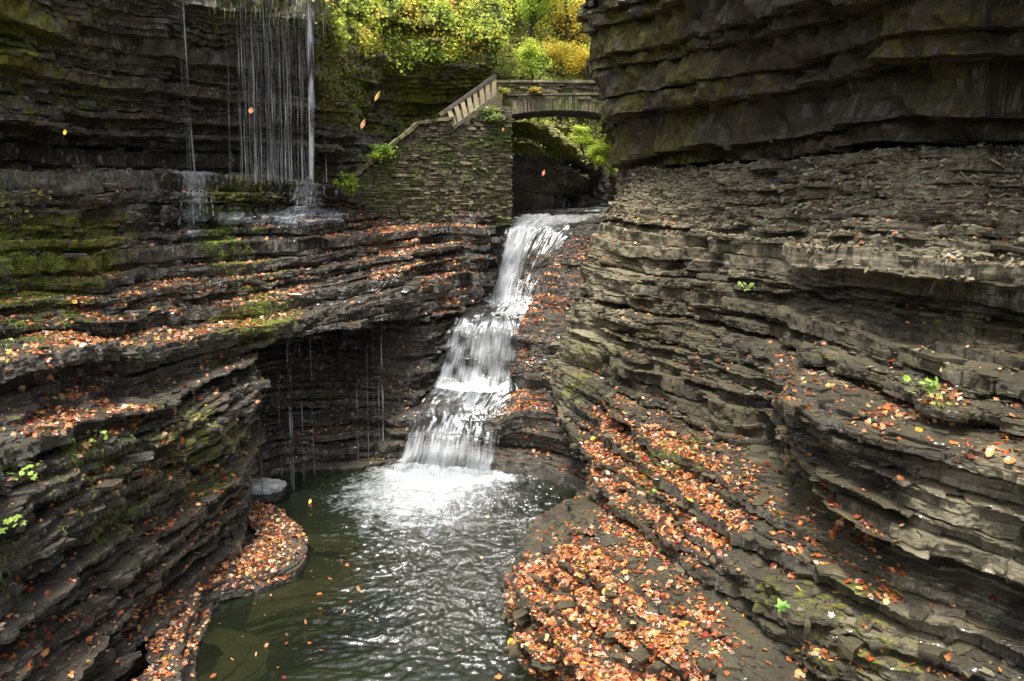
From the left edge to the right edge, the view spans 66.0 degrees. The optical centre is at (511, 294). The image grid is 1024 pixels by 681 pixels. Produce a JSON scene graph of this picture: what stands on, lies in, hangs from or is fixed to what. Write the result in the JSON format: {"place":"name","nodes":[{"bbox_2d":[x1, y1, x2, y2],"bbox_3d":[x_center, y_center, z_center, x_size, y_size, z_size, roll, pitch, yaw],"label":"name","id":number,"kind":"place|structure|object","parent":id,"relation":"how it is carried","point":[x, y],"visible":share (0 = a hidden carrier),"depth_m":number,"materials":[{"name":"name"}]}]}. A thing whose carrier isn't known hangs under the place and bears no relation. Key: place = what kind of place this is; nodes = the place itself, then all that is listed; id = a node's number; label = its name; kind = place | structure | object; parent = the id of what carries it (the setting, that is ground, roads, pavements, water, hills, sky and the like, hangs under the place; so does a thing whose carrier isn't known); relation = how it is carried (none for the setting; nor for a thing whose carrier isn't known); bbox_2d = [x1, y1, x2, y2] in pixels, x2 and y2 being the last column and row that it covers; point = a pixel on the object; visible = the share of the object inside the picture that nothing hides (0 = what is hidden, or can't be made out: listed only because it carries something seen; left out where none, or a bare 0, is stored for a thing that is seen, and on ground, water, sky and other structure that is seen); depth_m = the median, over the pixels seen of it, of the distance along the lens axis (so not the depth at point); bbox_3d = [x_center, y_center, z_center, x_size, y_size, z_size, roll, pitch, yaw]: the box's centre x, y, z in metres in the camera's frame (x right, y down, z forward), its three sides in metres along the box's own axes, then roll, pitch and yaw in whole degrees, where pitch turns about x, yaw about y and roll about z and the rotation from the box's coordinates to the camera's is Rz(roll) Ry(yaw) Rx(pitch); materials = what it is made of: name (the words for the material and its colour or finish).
{"place":"outdoors","nodes":[
{"label":"outdoors","id":0,"kind":"place"},
{"bbox_2d":[131,586,210,680],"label":"rock ledge","id":1,"kind":"object","parent":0,"point":[188,668],"visible":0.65,"depth_m":9.80,"materials":[{"name":"grey stone"}]},
{"bbox_2d":[147,171,347,243],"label":"stream","id":2,"kind":"structure","parent":0,"point":[288,218],"depth_m":17.30,"materials":[{"name":"grey liquid"}]},
{"bbox_2d":[200,501,307,603],"bbox_3d":[-4.298,4.263,12.867,2.200,0.651,3.881,0,8,0],"label":"rock ledge","id":3,"kind":"object","parent":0,"point":[218,596],"visible":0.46,"depth_m":12.10,"materials":[{"name":"grey stone"}]},
{"bbox_2d":[0,0,511,184],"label":"cliff","id":4,"kind":"structure","parent":0,"point":[149,33],"depth_m":16.64,"materials":[{"name":"grey stone"}]},
{"bbox_2d":[178,0,195,173],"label":"waterfall","id":5,"kind":"structure","parent":4,"relation":"attached to","point":[189,94],"depth_m":15.59,"materials":[{"name":"grey liquid"}]},
{"bbox_2d":[0,0,511,185],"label":"loose stones","id":6,"kind":"object","parent":4,"relation":"on","point":[54,126],"visible":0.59,"depth_m":16.78,"materials":[{"name":"grey stone"}]},
{"bbox_2d":[225,0,326,184],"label":"waterfall","id":7,"kind":"structure","parent":4,"relation":"attached to","point":[269,147],"depth_m":16.34,"materials":[{"name":"grey liquid"}]},
{"bbox_2d":[201,0,367,102],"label":"hanging grass","id":8,"kind":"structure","parent":4,"relation":"attached to","point":[292,8],"depth_m":16.98,"materials":[{"name":"green plant"}]},
{"bbox_2d":[308,0,314,183],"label":"waterfall","id":9,"kind":"structure","parent":4,"relation":"attached to","point":[311,97],"depth_m":16.17,"materials":[{"name":"grey liquid"}]},
{"bbox_2d":[302,1,377,133],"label":"ground cover","id":10,"kind":"object","parent":4,"relation":"on","point":[343,77],"visible":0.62,"depth_m":20.13,"materials":[{"name":"green plant"}]},
{"bbox_2d":[307,0,516,75],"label":"ground cover","id":11,"kind":"object","parent":4,"relation":"on","point":[340,22],"visible":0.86,"depth_m":23.67,"materials":[{"name":"green plant"}]},
{"bbox_2d":[0,167,515,680],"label":"cliff","id":12,"kind":"structure","parent":0,"point":[102,215],"depth_m":13.03,"materials":[{"name":"grey stone"}]},
{"bbox_2d":[0,514,25,533],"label":"plant","id":13,"kind":"object","parent":12,"relation":"on","point":[10,519],"visible":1,"depth_m":7.59,"materials":[{"name":"green plant"}]},
{"bbox_2d":[0,202,33,225],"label":"plant","id":14,"kind":"object","parent":12,"relation":"attached to","point":[9,217],"visible":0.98,"depth_m":11.66,"materials":[{"name":"green plant"}]},
{"bbox_2d":[17,639,24,645],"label":"fallen leaf","id":15,"kind":"object","parent":12,"relation":"on","point":[21,642],"visible":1,"depth_m":7.86,"materials":[{"name":"brown plant"}]},
{"bbox_2d":[6,463,39,481],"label":"plant","id":16,"kind":"object","parent":12,"relation":"on","point":[21,473],"visible":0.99,"depth_m":8.09,"materials":[{"name":"green plant"}]},
{"bbox_2d":[32,189,51,202],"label":"plant","id":17,"kind":"object","parent":12,"relation":"on","point":[40,194],"visible":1,"depth_m":12.36,"materials":[{"name":"green plant"}]},
{"bbox_2d":[70,416,77,421],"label":"fallen leaf","id":18,"kind":"object","parent":12,"relation":"on","point":[73,417],"visible":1,"depth_m":9.00,"materials":[{"name":"orange plant"}]},
{"bbox_2d":[89,430,107,443],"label":"plant","id":19,"kind":"object","parent":12,"relation":"on","point":[100,436],"visible":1,"depth_m":9.24,"materials":[{"name":"green plant"}]},
{"bbox_2d":[0,170,327,614],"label":"moss","id":20,"kind":"object","parent":12,"relation":"on","point":[43,292],"visible":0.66,"depth_m":11.75,"materials":[{"name":"green plant"}]},
{"bbox_2d":[178,174,213,224],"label":"waterfall","id":21,"kind":"structure","parent":12,"relation":"attached to","point":[193,207],"depth_m":14.97,"materials":[{"name":"grey liquid"}]},
{"bbox_2d":[0,167,515,680],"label":"loose stones","id":22,"kind":"object","parent":12,"relation":"on","point":[26,605],"visible":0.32,"depth_m":12.35,"materials":[{"name":"grey stone"}]},
{"bbox_2d":[257,366,262,494],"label":"waterfall","id":23,"kind":"structure","parent":12,"relation":"hanging from","point":[260,453],"depth_m":15.32,"materials":[{"name":"grey liquid"}]},
{"bbox_2d":[276,335,314,489],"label":"waterfall","id":24,"kind":"structure","parent":12,"relation":"hanging from","point":[292,420],"depth_m":15.55,"materials":[{"name":"grey liquid"}]},
{"bbox_2d":[290,176,323,221],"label":"waterfall","id":25,"kind":"structure","parent":12,"relation":"attached to","point":[307,196],"depth_m":16.16,"materials":[{"name":"grey liquid"}]},
{"bbox_2d":[332,171,359,202],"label":"shrub","id":26,"kind":"object","parent":12,"relation":"on","point":[348,181],"visible":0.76,"depth_m":19.99,"materials":[{"name":"green plant"}]},
{"bbox_2d":[355,314,383,462],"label":"waterfall","id":27,"kind":"structure","parent":12,"relation":"hanging from","point":[378,398],"depth_m":17.13,"materials":[{"name":"grey liquid"}]},
{"bbox_2d":[348,106,513,229],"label":"retaining wall","id":28,"kind":"structure","parent":12,"relation":"on","point":[440,167],"depth_m":21.88,"materials":[{"name":"stone"}]},
{"bbox_2d":[363,142,397,168],"bbox_3d":[-3.502,-3.723,20.996,0.859,0.747,0.789,3,8,18],"label":"shrub","id":29,"kind":"object","parent":28,"relation":"attached to","point":[383,152],"visible":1,"depth_m":20.92,"materials":[{"name":"green plant"}]},
{"bbox_2d":[438,74,498,128],"bbox_3d":[-1.193,-5.364,21.842,1.691,1.549,0.301,-3,8,-18],"label":"stair railing","id":30,"kind":"object","parent":28,"relation":"on","point":[488,97],"visible":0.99,"depth_m":21.85,"materials":[{"name":"beige stone"}]},
{"bbox_2d":[454,94,501,123],"bbox_3d":[-2.557,-3.996,23.227,4.466,3.783,1.235,-3,8,-19],"label":"stone stair","id":31,"kind":"object","parent":28,"relation":"on","point":[496,102],"visible":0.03,"depth_m":23.06,"materials":[{"name":"grey stone"}]},
{"bbox_2d":[471,105,505,127],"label":"shrub","id":32,"kind":"object","parent":28,"relation":"attached to","point":[491,113],"visible":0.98,"depth_m":21.86,"materials":[{"name":"green plant"}]},
{"bbox_2d":[0,145,1023,680],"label":"leaf litter","id":33,"kind":"object","parent":12,"relation":"on","point":[546,649],"visible":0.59,"depth_m":10.27,"materials":[{"name":"orange plant"}]},
{"bbox_2d":[126,462,576,680],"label":"water","id":34,"kind":"structure","parent":0,"point":[422,598],"depth_m":11.81,"materials":[{"name":"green liquid"}]},
{"bbox_2d":[251,477,286,494],"bbox_3d":[-4.861,3.832,15.704,0.733,0.332,0.656,0,8,0],"label":"boulder","id":35,"kind":"object","parent":34,"relation":"in","point":[269,485],"visible":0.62,"depth_m":15.48,"materials":[{"name":"grey stone"}]},
{"bbox_2d":[404,384,513,424],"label":"stream","id":36,"kind":"structure","parent":0,"point":[472,397],"depth_m":17.63,"materials":[{"name":"grey liquid"}]},
{"bbox_2d":[337,216,605,490],"bbox_3d":[1.399,0.085,25.489,11.246,5.829,22.266,0,8,0],"label":"river bed","id":37,"kind":"object","parent":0,"point":[550,470],"visible":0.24,"depth_m":17.97,"materials":[{"name":"grey stone"}]},
{"bbox_2d":[393,413,498,477],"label":"waterfall","id":38,"kind":"structure","parent":37,"relation":"on","point":[446,424],"depth_m":16.57,"materials":[{"name":"grey liquid"}]},
{"bbox_2d":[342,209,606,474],"bbox_3d":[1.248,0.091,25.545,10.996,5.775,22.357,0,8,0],"label":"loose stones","id":39,"kind":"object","parent":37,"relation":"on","point":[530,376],"visible":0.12,"depth_m":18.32,"materials":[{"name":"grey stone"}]},
{"bbox_2d":[432,313,519,392],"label":"waterfall","id":40,"kind":"structure","parent":37,"relation":"on","point":[479,385],"depth_m":18.26,"materials":[{"name":"grey liquid"}]},
{"bbox_2d":[483,213,593,304],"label":"waterfall","id":41,"kind":"structure","parent":37,"relation":"on","point":[557,224],"depth_m":22.33,"materials":[{"name":"grey liquid"}]},
{"bbox_2d":[490,80,613,124],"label":"stone bridge","id":42,"kind":"structure","parent":37,"relation":"on","point":[562,98],"depth_m":23.59,"materials":[{"name":"grey stone"}]},
{"bbox_2d":[496,87,509,93],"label":"shrub","id":43,"kind":"object","parent":42,"relation":"attached to","point":[503,91],"visible":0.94,"depth_m":23.43,"materials":[{"name":"yellow plant"}]},
{"bbox_2d":[528,86,542,95],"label":"shrub","id":44,"kind":"object","parent":42,"relation":"attached to","point":[534,89],"visible":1,"depth_m":23.41,"materials":[{"name":"yellow plant"}]},
{"bbox_2d":[455,300,528,321],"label":"stream","id":45,"kind":"structure","parent":0,"point":[508,309],"depth_m":19.95,"materials":[{"name":"grey liquid"}]},
{"bbox_2d":[423,0,614,214],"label":"hill","id":46,"kind":"structure","parent":0,"point":[554,186],"depth_m":30.53,"materials":[{"name":"green plant"}]},
{"bbox_2d":[501,34,555,79],"bbox_3d":[0.555,-8.733,29.689,2.298,1.835,2.276,0,8,0],"label":"shrub","id":47,"kind":"object","parent":46,"relation":"on","point":[530,55],"visible":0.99,"depth_m":29.30,"materials":[{"name":"green plant"}]},
{"bbox_2d":[512,0,579,43],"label":"tree","id":48,"kind":"object","parent":46,"relation":"on","point":[533,9],"visible":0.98,"depth_m":31.52,"materials":[{"name":"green plant"}]},
{"bbox_2d":[523,0,590,46],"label":"tree","id":49,"kind":"object","parent":46,"relation":"on","point":[566,24],"visible":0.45,"depth_m":36.51,"materials":[{"name":"yellow plant"}]},
{"bbox_2d":[502,1,617,168],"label":"ground cover","id":50,"kind":"object","parent":46,"relation":"on","point":[548,60],"visible":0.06,"depth_m":34.62,"materials":[{"name":"green plant"}]},
{"bbox_2d":[535,32,588,73],"bbox_3d":[2.082,-10.079,33.666,3.010,2.226,3.645,0,8,0],"label":"shrub","id":51,"kind":"object","parent":46,"relation":"on","point":[558,54],"visible":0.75,"depth_m":33.58,"materials":[{"name":"yellow plant"}]},
{"bbox_2d":[523,117,617,192],"bbox_3d":[3.312,-5.779,32.980,1.820,4.435,14.532,4,9,27],"label":"ground cover","id":52,"kind":"object","parent":46,"relation":"on","point":[576,146],"visible":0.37,"depth_m":30.36,"materials":[{"name":"green plant"}]},
{"bbox_2d":[559,43,589,75],"bbox_3d":[3.200,-10.134,34.775,2.724,1.815,2.416,3,9,23],"label":"shrub","id":53,"kind":"object","parent":46,"relation":"on","point":[585,58],"visible":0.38,"depth_m":34.48,"materials":[{"name":"yellow plant"}]},
{"bbox_2d":[568,124,597,154],"bbox_3d":[2.671,-5.855,29.638,1.244,1.170,1.148,0,8,0],"label":"shrub","id":54,"kind":"object","parent":46,"relation":"on","point":[582,132],"visible":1,"depth_m":29.51,"materials":[{"name":"green plant"}]},
{"bbox_2d":[584,138,612,176],"bbox_3d":[3.392,-5.336,30.606,1.454,1.465,1.917,-3,9,-20],"label":"shrub","id":55,"kind":"object","parent":46,"relation":"on","point":[600,151],"visible":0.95,"depth_m":30.31,"materials":[{"name":"green plant"}]},
{"bbox_2d":[590,135,610,156],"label":"shrub","id":56,"kind":"object","parent":46,"relation":"on","point":[596,142],"visible":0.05,"depth_m":33.42,"materials":[{"name":"green plant"}]},
{"bbox_2d":[606,167,617,174],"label":"shrub","id":57,"kind":"object","parent":46,"relation":"on","point":[615,170],"visible":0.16,"depth_m":35.80,"materials":[{"name":"green plant"}]},
{"bbox_2d":[515,202,608,215],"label":"stream","id":58,"kind":"structure","parent":0,"point":[591,208],"depth_m":27.85,"materials":[{"name":"grey liquid"}]},
{"bbox_2d":[502,488,840,680],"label":"rock ledge","id":59,"kind":"object","parent":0,"point":[777,667],"visible":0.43,"depth_m":9.19,"materials":[{"name":"grey stone"}]},
{"bbox_2d":[572,653,580,658],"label":"fallen leaf","id":60,"kind":"object","parent":59,"relation":"on","point":[576,655],"visible":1,"depth_m":8.80,"materials":[{"name":"orange plant"}]},
{"bbox_2d":[500,490,838,680],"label":"loose stones","id":61,"kind":"object","parent":59,"relation":"on","point":[639,655],"visible":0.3,"depth_m":9.44,"materials":[{"name":"orange plant"}]},
{"bbox_2d":[711,629,719,637],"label":"fallen leaf","id":62,"kind":"object","parent":59,"relation":"on","point":[714,633],"visible":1,"depth_m":8.34,"materials":[{"name":"orange plant"}]},
{"bbox_2d":[546,146,1023,680],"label":"cliff","id":63,"kind":"structure","parent":0,"point":[980,522],"depth_m":9.23,"materials":[{"name":"grey stone"}]},
{"bbox_2d":[643,487,656,492],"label":"plant","id":64,"kind":"object","parent":63,"relation":"on","point":[653,490],"visible":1,"depth_m":11.08,"materials":[{"name":"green plant"}]},
{"bbox_2d":[737,281,754,291],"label":"plant","id":65,"kind":"object","parent":63,"relation":"on","point":[750,285],"visible":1,"depth_m":12.24,"materials":[{"name":"green plant"}]},
{"bbox_2d":[774,598,791,611],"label":"plant","id":66,"kind":"object","parent":63,"relation":"on","point":[781,605],"visible":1,"depth_m":7.87,"materials":[{"name":"green plant"}]},
{"bbox_2d":[545,145,1023,680],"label":"loose stones","id":67,"kind":"object","parent":63,"relation":"on","point":[845,643],"visible":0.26,"depth_m":8.91,"materials":[{"name":"grey stone"}]},
{"bbox_2d":[811,651,818,655],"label":"fallen leaf","id":68,"kind":"object","parent":67,"relation":"on","point":[815,653],"visible":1,"depth_m":7.63,"materials":[{"name":"yellow plant"}]},
{"bbox_2d":[596,141,1023,458],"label":"loose stones","id":69,"kind":"object","parent":63,"relation":"on","point":[1012,262],"visible":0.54,"depth_m":10.80,"materials":[{"name":"grey stone"}]},
{"bbox_2d":[836,519,844,525],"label":"fallen leaf","id":70,"kind":"object","parent":63,"relation":"on","point":[838,522],"visible":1,"depth_m":8.63,"materials":[{"name":"brown plant"}]},
{"bbox_2d":[865,654,875,660],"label":"fallen leaf","id":71,"kind":"object","parent":63,"relation":"on","point":[870,657],"visible":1,"depth_m":7.30,"materials":[{"name":"orange plant"}]},
{"bbox_2d":[891,593,896,599],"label":"fallen leaf","id":72,"kind":"object","parent":63,"relation":"on","point":[892,596],"visible":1,"depth_m":7.60,"materials":[{"name":"orange plant"}]},
{"bbox_2d":[915,427,922,431],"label":"fallen leaf","id":73,"kind":"object","parent":63,"relation":"on","point":[919,429],"visible":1,"depth_m":7.53,"materials":[{"name":"yellow plant"}]},
{"bbox_2d":[902,375,940,397],"bbox_3d":[3.955,0.897,7.621,0.338,0.204,0.286,5,10,34],"label":"plant","id":74,"kind":"object","parent":63,"relation":"on","point":[935,384],"visible":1,"depth_m":7.59,"materials":[{"name":"green plant"}]},
{"bbox_2d":[930,393,951,412],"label":"plant","id":75,"kind":"object","parent":63,"relation":"on","point":[939,403],"visible":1,"depth_m":7.35,"materials":[{"name":"green plant"}]},
{"bbox_2d":[985,447,994,456],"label":"fallen leaf","id":76,"kind":"object","parent":63,"relation":"on","point":[990,451],"visible":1,"depth_m":6.98,"materials":[{"name":"yellow plant"}]},
{"bbox_2d":[1004,456,1015,463],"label":"fallen leaf","id":77,"kind":"object","parent":63,"relation":"on","point":[1008,459],"visible":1,"depth_m":6.80,"materials":[{"name":"orange plant"}]},
{"bbox_2d":[575,0,1023,175],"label":"cliff","id":78,"kind":"structure","parent":0,"point":[977,83],"depth_m":12.10,"materials":[{"name":"grey stone"}]},
{"bbox_2d":[577,0,999,166],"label":"loose stones","id":79,"kind":"object","parent":78,"relation":"on","point":[902,68],"visible":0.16,"depth_m":11.97,"materials":[{"name":"grey stone"}]},
{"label":"fallen leaf","id":80,"kind":"object","parent":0,"visible":0},
{"bbox_2d":[669,649,676,656],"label":"fallen leaf","id":81,"kind":"object","parent":80,"relation":"on","point":[672,651],"visible":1,"depth_m":8.19,"materials":[{"name":"orange plant"}]}
]}

